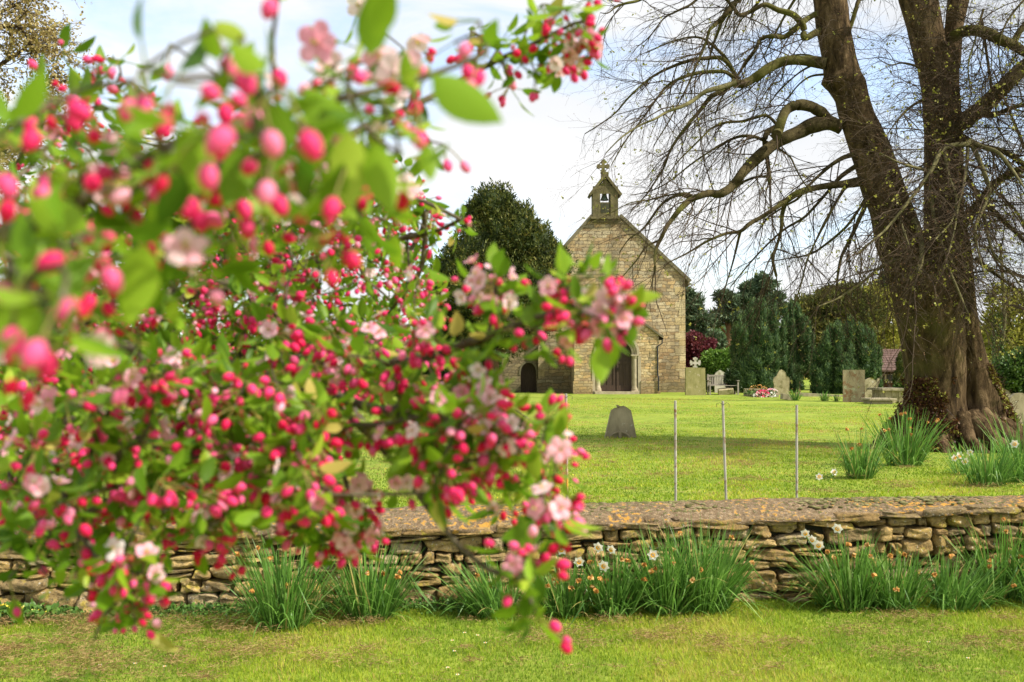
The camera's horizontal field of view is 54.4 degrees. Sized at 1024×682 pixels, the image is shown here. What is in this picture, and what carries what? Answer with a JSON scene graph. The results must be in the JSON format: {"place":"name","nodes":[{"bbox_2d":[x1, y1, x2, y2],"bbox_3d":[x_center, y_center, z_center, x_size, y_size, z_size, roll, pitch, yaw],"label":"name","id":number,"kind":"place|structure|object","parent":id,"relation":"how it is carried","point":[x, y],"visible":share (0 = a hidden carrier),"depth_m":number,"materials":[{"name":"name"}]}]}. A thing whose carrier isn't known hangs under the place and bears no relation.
{"place":"outdoors","nodes":[
{"label":"outdoors","id":0,"kind":"place"},
{"bbox_2d":[0,379,1023,681],"bbox_3d":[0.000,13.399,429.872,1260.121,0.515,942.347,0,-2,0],"label":"ground","id":1,"kind":"structure","parent":0,"point":[650,417],"depth_m":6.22,"materials":[{"name":"green plant"}]},
{"bbox_2d":[0,598,77,624],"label":"primrose patch","id":2,"kind":"object","parent":1,"relation":"on","point":[33,607],"visible":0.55,"depth_m":6.13,"materials":[{"name":"green plant"}]},
{"bbox_2d":[0,0,110,198],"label":"budding tree","id":3,"kind":"object","parent":1,"relation":"on","point":[33,46],"visible":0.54,"depth_m":25.19,"materials":[{"name":"brown plant"}]},
{"bbox_2d":[192,530,376,640],"bbox_3d":[-1.369,1.417,5.946,0.941,0.606,0.965,-1,-2,42],"label":"daffodil clump","id":4,"kind":"object","parent":1,"relation":"on","point":[286,608],"visible":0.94,"depth_m":5.91,"materials":[{"name":"green plant"}]},
{"bbox_2d":[0,0,660,681],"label":"crab apple tree","id":5,"kind":"object","parent":1,"relation":"on","point":[224,198],"visible":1,"depth_m":0.97,"materials":[{"name":"pink plant"}]},
{"bbox_2d":[305,537,457,625],"bbox_3d":[-0.822,1.454,6.124,0.993,0.536,0.740,0,-2,0],"label":"daffodil clump","id":6,"kind":"object","parent":1,"relation":"on","point":[385,600],"visible":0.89,"depth_m":6.09,"materials":[{"name":"green plant"}]},
{"bbox_2d":[417,331,454,384],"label":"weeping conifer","id":7,"kind":"object","parent":1,"relation":"on","point":[443,372],"visible":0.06,"depth_m":45.35,"materials":[{"name":"green plant"}]},
{"bbox_2d":[1,597,876,623],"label":"wall foot weeds","id":8,"kind":"object","parent":1,"relation":"on","point":[198,607],"depth_m":6.29,"materials":[{"name":"green plant"}]},
{"bbox_2d":[455,340,484,372],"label":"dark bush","id":9,"kind":"object","parent":1,"relation":"on","point":[482,363],"visible":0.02,"depth_m":46.53,"materials":[{"name":"green plant"}]},
{"bbox_2d":[429,553,532,624],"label":"daffodil clump","id":10,"kind":"object","parent":1,"relation":"on","point":[489,601],"visible":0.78,"depth_m":6.20,"materials":[{"name":"green plant"}]},
{"bbox_2d":[420,176,578,385],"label":"yew tree","id":11,"kind":"object","parent":1,"relation":"on","point":[511,225],"visible":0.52,"depth_m":44.24,"materials":[{"name":"green plant"}]},
{"bbox_2d":[0,495,1023,615],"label":"dry stone wall","id":12,"kind":"structure","parent":1,"relation":"on","point":[906,524],"depth_m":6.66,"materials":[{"name":"beige stone"}]},
{"bbox_2d":[0,440,1023,681],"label":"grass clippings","id":13,"kind":"object","parent":1,"relation":"on","point":[206,675],"depth_m":5.51,"materials":[{"name":"green plant"}]},
{"bbox_2d":[3,396,1023,509],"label":"lawn grass","id":14,"kind":"structure","parent":1,"relation":"on","point":[943,490],"depth_m":12.66,"materials":[{"name":"green plant"}]},
{"bbox_2d":[504,542,623,623],"bbox_3d":[0.296,1.476,6.226,0.864,0.504,0.620,0,-2,0],"label":"daffodil clump","id":15,"kind":"object","parent":1,"relation":"on","point":[566,594],"visible":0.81,"depth_m":6.18,"materials":[{"name":"green plant"}]},
{"bbox_2d":[564,394,572,498],"bbox_3d":[0.414,0.885,7.737,0.090,0.952,0.074,1,-2,-30],"label":"metal stake","id":16,"kind":"object","parent":1,"relation":"on","point":[566,468],"visible":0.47,"depth_m":7.75,"materials":[{"name":"grey metal"}]},
{"bbox_2d":[119,308,1018,379],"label":"distant wood","id":17,"kind":"object","parent":1,"relation":"on","point":[724,328],"depth_m":106.38,"materials":[{"name":"green plant"}]},
{"bbox_2d":[502,160,691,393],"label":"church","id":18,"kind":"structure","parent":1,"relation":"on","point":[644,367],"depth_m":50.03,"materials":[{"name":"stone"}]},
{"bbox_2d":[521,363,535,391],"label":"vestry door","id":19,"kind":"structure","parent":18,"relation":"in","point":[528,371],"depth_m":50.47,"materials":[{"name":"brown wood"}]},
{"bbox_2d":[554,538,679,629],"bbox_3d":[0.662,1.489,6.165,0.873,0.470,0.702,1,-2,-37],"label":"daffodil clump","id":20,"kind":"object","parent":1,"relation":"on","point":[601,594],"visible":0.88,"depth_m":6.18,"materials":[{"name":"green plant"}]},
{"bbox_2d":[604,405,636,437],"bbox_3d":[1.933,1.480,17.758,0.632,0.701,0.244,0,-2,0],"label":"headstone","id":21,"kind":"object","parent":1,"relation":"on","point":[620,423],"visible":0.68,"depth_m":17.73,"materials":[{"name":"grey stone"}]},
{"bbox_2d":[593,526,752,623],"bbox_3d":[1.000,1.442,6.243,0.956,0.568,0.912,1,-2,-42],"label":"daffodil clump","id":22,"kind":"object","parent":1,"relation":"on","point":[668,595],"visible":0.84,"depth_m":6.22,"materials":[{"name":"green plant"}]},
{"bbox_2d":[674,401,676,500],"bbox_3d":[1.273,0.913,7.753,0.020,0.898,0.071,0,-2,9],"label":"metal stake","id":23,"kind":"object","parent":1,"relation":"on","point":[675,450],"visible":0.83,"depth_m":7.74,"materials":[{"name":"grey metal"}]},
{"bbox_2d":[685,367,705,394],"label":"headstone","id":24,"kind":"object","parent":1,"relation":"on","point":[695,381],"visible":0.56,"depth_m":44.91,"materials":[{"name":"grey stone"}]},
{"bbox_2d":[690,357,700,367],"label":"cross headstone","id":25,"kind":"object","parent":24,"relation":"on","point":[695,362],"visible":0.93,"depth_m":47.92,"materials":[{"name":"stone"}]},
{"bbox_2d":[685,329,717,366],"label":"maroon shrub","id":26,"kind":"object","parent":1,"relation":"on","point":[697,351],"visible":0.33,"depth_m":53.50,"materials":[{"name":"red plant"}]},
{"bbox_2d":[685,286,728,349],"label":"pine tree","id":27,"kind":"object","parent":1,"relation":"on","point":[692,314],"visible":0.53,"depth_m":59.57,"materials":[{"name":"green plant"}]},
{"bbox_2d":[692,345,730,390],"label":"green bush","id":28,"kind":"object","parent":1,"relation":"on","point":[714,361],"visible":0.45,"depth_m":51.43,"materials":[{"name":"green plant"}]},
{"bbox_2d":[714,370,725,392],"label":"headstone","id":29,"kind":"object","parent":1,"relation":"on","point":[719,372],"visible":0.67,"depth_m":48.92,"materials":[{"name":"stone"}]},
{"bbox_2d":[631,518,811,621],"bbox_3d":[1.244,1.415,6.311,1.171,0.630,1.008,0,-2,0],"label":"daffodil clump","id":30,"kind":"object","parent":1,"relation":"on","point":[732,584],"visible":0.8,"depth_m":6.27,"materials":[{"name":"green plant"}]},
{"bbox_2d":[716,401,728,499],"bbox_3d":[1.649,0.914,7.735,0.111,0.895,0.061,1,-2,-35],"label":"metal stake","id":31,"kind":"object","parent":1,"relation":"on","point":[724,451],"visible":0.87,"depth_m":7.74,"materials":[{"name":"grey metal"}]},
{"bbox_2d":[707,374,739,394],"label":"park bench","id":32,"kind":"object","parent":1,"relation":"on","point":[709,384],"visible":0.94,"depth_m":45.85,"materials":[{"name":"grey wood"}]},
{"bbox_2d":[718,387,733,394],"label":"fallen stone","id":33,"kind":"object","parent":1,"relation":"on","point":[725,391],"visible":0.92,"depth_m":45.29,"materials":[{"name":"grey stone"}]},
{"bbox_2d":[708,288,746,349],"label":"pine tree","id":34,"kind":"object","parent":1,"relation":"on","point":[727,322],"visible":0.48,"depth_m":61.76,"materials":[{"name":"green plant"}]},
{"bbox_2d":[723,368,742,393],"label":"clipped shrub","id":35,"kind":"object","parent":1,"relation":"on","point":[734,375],"visible":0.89,"depth_m":45.73,"materials":[{"name":"green plant"}]},
{"bbox_2d":[728,295,788,392],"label":"conifer","id":36,"kind":"object","parent":1,"relation":"on","point":[763,358],"visible":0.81,"depth_m":49.22,"materials":[{"name":"green plant"}]},
{"bbox_2d":[743,384,778,396],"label":"flowered grave","id":37,"kind":"object","parent":1,"relation":"on","point":[766,392],"visible":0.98,"depth_m":41.85,"materials":[{"name":"plant"}]},
{"bbox_2d":[733,270,789,316],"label":"pine tree","id":38,"kind":"object","parent":1,"relation":"on","point":[755,287],"visible":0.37,"depth_m":63.59,"materials":[{"name":"green plant"}]},
{"bbox_2d":[530,0,1023,453],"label":"lime tree","id":39,"kind":"object","parent":1,"relation":"on","point":[931,276],"visible":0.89,"depth_m":15.23,"materials":[{"name":"brown plant"}]},
{"bbox_2d":[773,370,789,394],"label":"headstone","id":40,"kind":"object","parent":1,"relation":"on","point":[781,380],"visible":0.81,"depth_m":45.90,"materials":[{"name":"stone"}]},
{"bbox_2d":[780,394,791,399],"bbox_3d":[10.606,2.161,38.455,0.426,0.263,0.350,0,-2,0],"label":"fallen stone","id":41,"kind":"object","parent":1,"relation":"on","point":[785,396],"visible":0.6,"depth_m":38.28,"materials":[{"name":"grey stone"}]},
{"bbox_2d":[786,388,804,399],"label":"daffodil clump","id":42,"kind":"object","parent":1,"relation":"on","point":[795,397],"visible":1,"depth_m":37.92,"materials":[{"name":"green plant"}]},
{"bbox_2d":[795,405,797,497],"bbox_3d":[2.217,0.929,7.752,0.020,0.864,0.071,0,-2,8],"label":"metal stake","id":43,"kind":"object","parent":1,"relation":"on","point":[796,451],"visible":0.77,"depth_m":7.74,"materials":[{"name":"grey metal"}]},
{"bbox_2d":[780,298,815,391],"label":"conifer","id":44,"kind":"object","parent":1,"relation":"on","point":[802,363],"visible":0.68,"depth_m":50.48,"materials":[{"name":"green plant"}]},
{"bbox_2d":[795,392,842,396],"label":"grave kerb","id":45,"kind":"structure","parent":1,"relation":"on","point":[810,394],"depth_m":42.89,"materials":[{"name":"stone"}]},
{"bbox_2d":[819,392,832,400],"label":"daffodil clump","id":46,"kind":"object","parent":1,"relation":"on","point":[824,397],"visible":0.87,"depth_m":37.39,"materials":[{"name":"green plant"}]},
{"bbox_2d":[816,469,836,479],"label":"daffodil clump","id":47,"kind":"object","parent":1,"relation":"on","point":[819,475],"visible":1,"depth_m":11.20,"materials":[{"name":"white plant"}]},
{"bbox_2d":[827,394,840,401],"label":"daffodil clump","id":48,"kind":"object","parent":1,"relation":"on","point":[835,399],"visible":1,"depth_m":36.95,"materials":[{"name":"green plant"}]},
{"bbox_2d":[779,279,889,378],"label":"yew tree","id":49,"kind":"object","parent":1,"relation":"on","point":[824,320],"visible":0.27,"depth_m":55.12,"materials":[{"name":"green plant"}]},
{"bbox_2d":[773,524,918,615],"bbox_3d":[2.125,1.443,6.486,1.052,0.589,0.773,0,-2,13],"label":"daffodil clump","id":50,"kind":"object","parent":1,"relation":"on","point":[844,579],"visible":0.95,"depth_m":6.36,"materials":[{"name":"green plant"}]},
{"bbox_2d":[808,314,883,393],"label":"conifer","id":51,"kind":"object","parent":1,"relation":"on","point":[828,377],"visible":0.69,"depth_m":48.31,"materials":[{"name":"green plant"}]},
{"bbox_2d":[843,370,864,401],"bbox_3d":[12.517,1.698,36.467,0.780,1.282,0.132,0,-2,8],"label":"headstone","id":52,"kind":"object","parent":1,"relation":"on","point":[851,388],"visible":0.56,"depth_m":36.41,"materials":[{"name":"grey stone"}]},
{"bbox_2d":[818,426,908,479],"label":"daffodil clump","id":53,"kind":"object","parent":1,"relation":"on","point":[868,461],"visible":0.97,"depth_m":11.28,"materials":[{"name":"green plant"}]},
{"bbox_2d":[865,378,879,397],"bbox_3d":[13.890,1.858,38.468,0.596,0.881,0.164,0,-2,6],"label":"headstone","id":54,"kind":"object","parent":1,"relation":"on","point":[869,382],"visible":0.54,"depth_m":38.41,"materials":[{"name":"stone"}]},
{"bbox_2d":[863,400,891,403],"bbox_3d":[12.838,2.159,34.953,0.735,0.145,0.800,0,-2,0],"label":"ledger footing","id":55,"kind":"object","parent":1,"relation":"on","point":[876,402],"visible":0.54,"depth_m":34.55,"materials":[{"name":"grey stone"}]},
{"bbox_2d":[860,398,896,400],"bbox_3d":[12.855,2.041,34.957,0.948,0.076,1.000,0,-2,0],"label":"ledger stone","id":56,"kind":"object","parent":55,"relation":"on","point":[884,399],"visible":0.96,"depth_m":34.46,"materials":[{"name":"grey stone"}]},
{"bbox_2d":[861,281,900,348],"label":"spring tree","id":57,"kind":"object","parent":1,"relation":"on","point":[889,333],"visible":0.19,"depth_m":61.28,"materials":[{"name":"green plant"}]},
{"bbox_2d":[866,387,903,402],"bbox_3d":[13.666,2.019,36.208,0.976,0.628,1.600,0,-2,0],"label":"chest tomb","id":58,"kind":"object","parent":1,"relation":"on","point":[890,392],"visible":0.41,"depth_m":35.56,"materials":[{"name":"stone"}]},
{"bbox_2d":[881,349,900,386],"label":"house","id":59,"kind":"structure","parent":1,"relation":"on","point":[887,377],"depth_m":57.99,"materials":[{"name":"brick"}]},
{"bbox_2d":[892,378,903,387],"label":"laurel bush","id":60,"kind":"object","parent":1,"relation":"on","point":[897,384],"visible":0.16,"depth_m":39.85,"materials":[{"name":"green plant"}]},
{"bbox_2d":[892,350,904,386],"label":"upright conifer","id":61,"kind":"object","parent":1,"relation":"on","point":[898,372],"visible":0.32,"depth_m":45.70,"materials":[{"name":"green plant"}]},
{"bbox_2d":[852,406,952,465],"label":"daffodil clump","id":62,"kind":"object","parent":1,"relation":"on","point":[915,455],"visible":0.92,"depth_m":12.80,"materials":[{"name":"green plant"}]},
{"bbox_2d":[842,543,976,616],"bbox_3d":[2.510,1.524,6.398,0.768,0.426,0.710,1,-2,-39],"label":"daffodil clump","id":63,"kind":"object","parent":1,"relation":"on","point":[904,596],"visible":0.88,"depth_m":6.37,"materials":[{"name":"green plant"}]},
{"bbox_2d":[929,440,985,474],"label":"daffodil clump","id":64,"kind":"object","parent":1,"relation":"on","point":[953,458],"visible":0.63,"depth_m":11.60,"materials":[{"name":"green plant"}]},
{"bbox_2d":[892,545,1023,613],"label":"daffodil clump","id":65,"kind":"object","parent":1,"relation":"on","point":[955,600],"visible":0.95,"depth_m":6.39,"materials":[{"name":"green plant"}]},
{"bbox_2d":[942,510,1023,602],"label":"daffodil clump","id":66,"kind":"object","parent":1,"relation":"on","point":[980,558],"visible":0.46,"depth_m":6.61,"materials":[{"name":"green plant"}]},
{"bbox_2d":[949,434,1023,486],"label":"daffodil clump","id":67,"kind":"object","parent":1,"relation":"on","point":[999,473],"visible":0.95,"depth_m":10.50,"materials":[{"name":"green plant"}]},
{"bbox_2d":[964,410,1023,482],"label":"daffodil clump","id":68,"kind":"object","parent":1,"relation":"on","point":[1013,444],"visible":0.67,"depth_m":10.83,"materials":[{"name":"green plant"}]},
{"bbox_2d":[965,48,1023,314],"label":"bare tree","id":69,"kind":"object","parent":1,"relation":"on","point":[1011,214],"visible":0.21,"depth_m":34.91,"materials":[{"name":"brown plant"}]},
{"bbox_2d":[971,533,1023,601],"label":"daffodil clump","id":70,"kind":"object","parent":1,"relation":"on","point":[1022,574],"visible":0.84,"depth_m":6.47,"materials":[{"name":"green plant"}]},
{"bbox_2d":[990,243,1007,361],"bbox_3d":[19.480,-0.802,40.017,0.836,6.265,0.337,0,-2,0],"label":"ivy clad trunk","id":71,"kind":"object","parent":1,"relation":"on","point":[1000,346],"visible":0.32,"depth_m":39.93,"materials":[{"name":"green plant"}]},
{"bbox_2d":[979,284,1023,360],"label":"hazel bush","id":72,"kind":"object","parent":1,"relation":"on","point":[1019,342],"visible":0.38,"depth_m":41.66,"materials":[{"name":"green plant"}]},
{"bbox_2d":[989,345,1023,393],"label":"hedge bush","id":73,"kind":"object","parent":1,"relation":"on","point":[1013,374],"visible":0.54,"depth_m":37.48,"materials":[{"name":"green plant"}]},
{"bbox_2d":[1009,393,1023,424],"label":"headstone","id":74,"kind":"object","parent":1,"relation":"on","point":[1020,402],"visible":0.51,"depth_m":21.91,"materials":[{"name":"grey stone"}]},
{"bbox_2d":[0,0,1023,340],"label":"sky","id":75,"kind":"structure","parent":0,"point":[526,150],"materials":[{"name":"white"}]},
{"bbox_2d":[380,441,1022,500],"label":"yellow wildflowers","id":76,"kind":"object","parent":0,"point":[752,487],"visible":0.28,"depth_m":10.41,"materials":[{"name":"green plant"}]}
]}

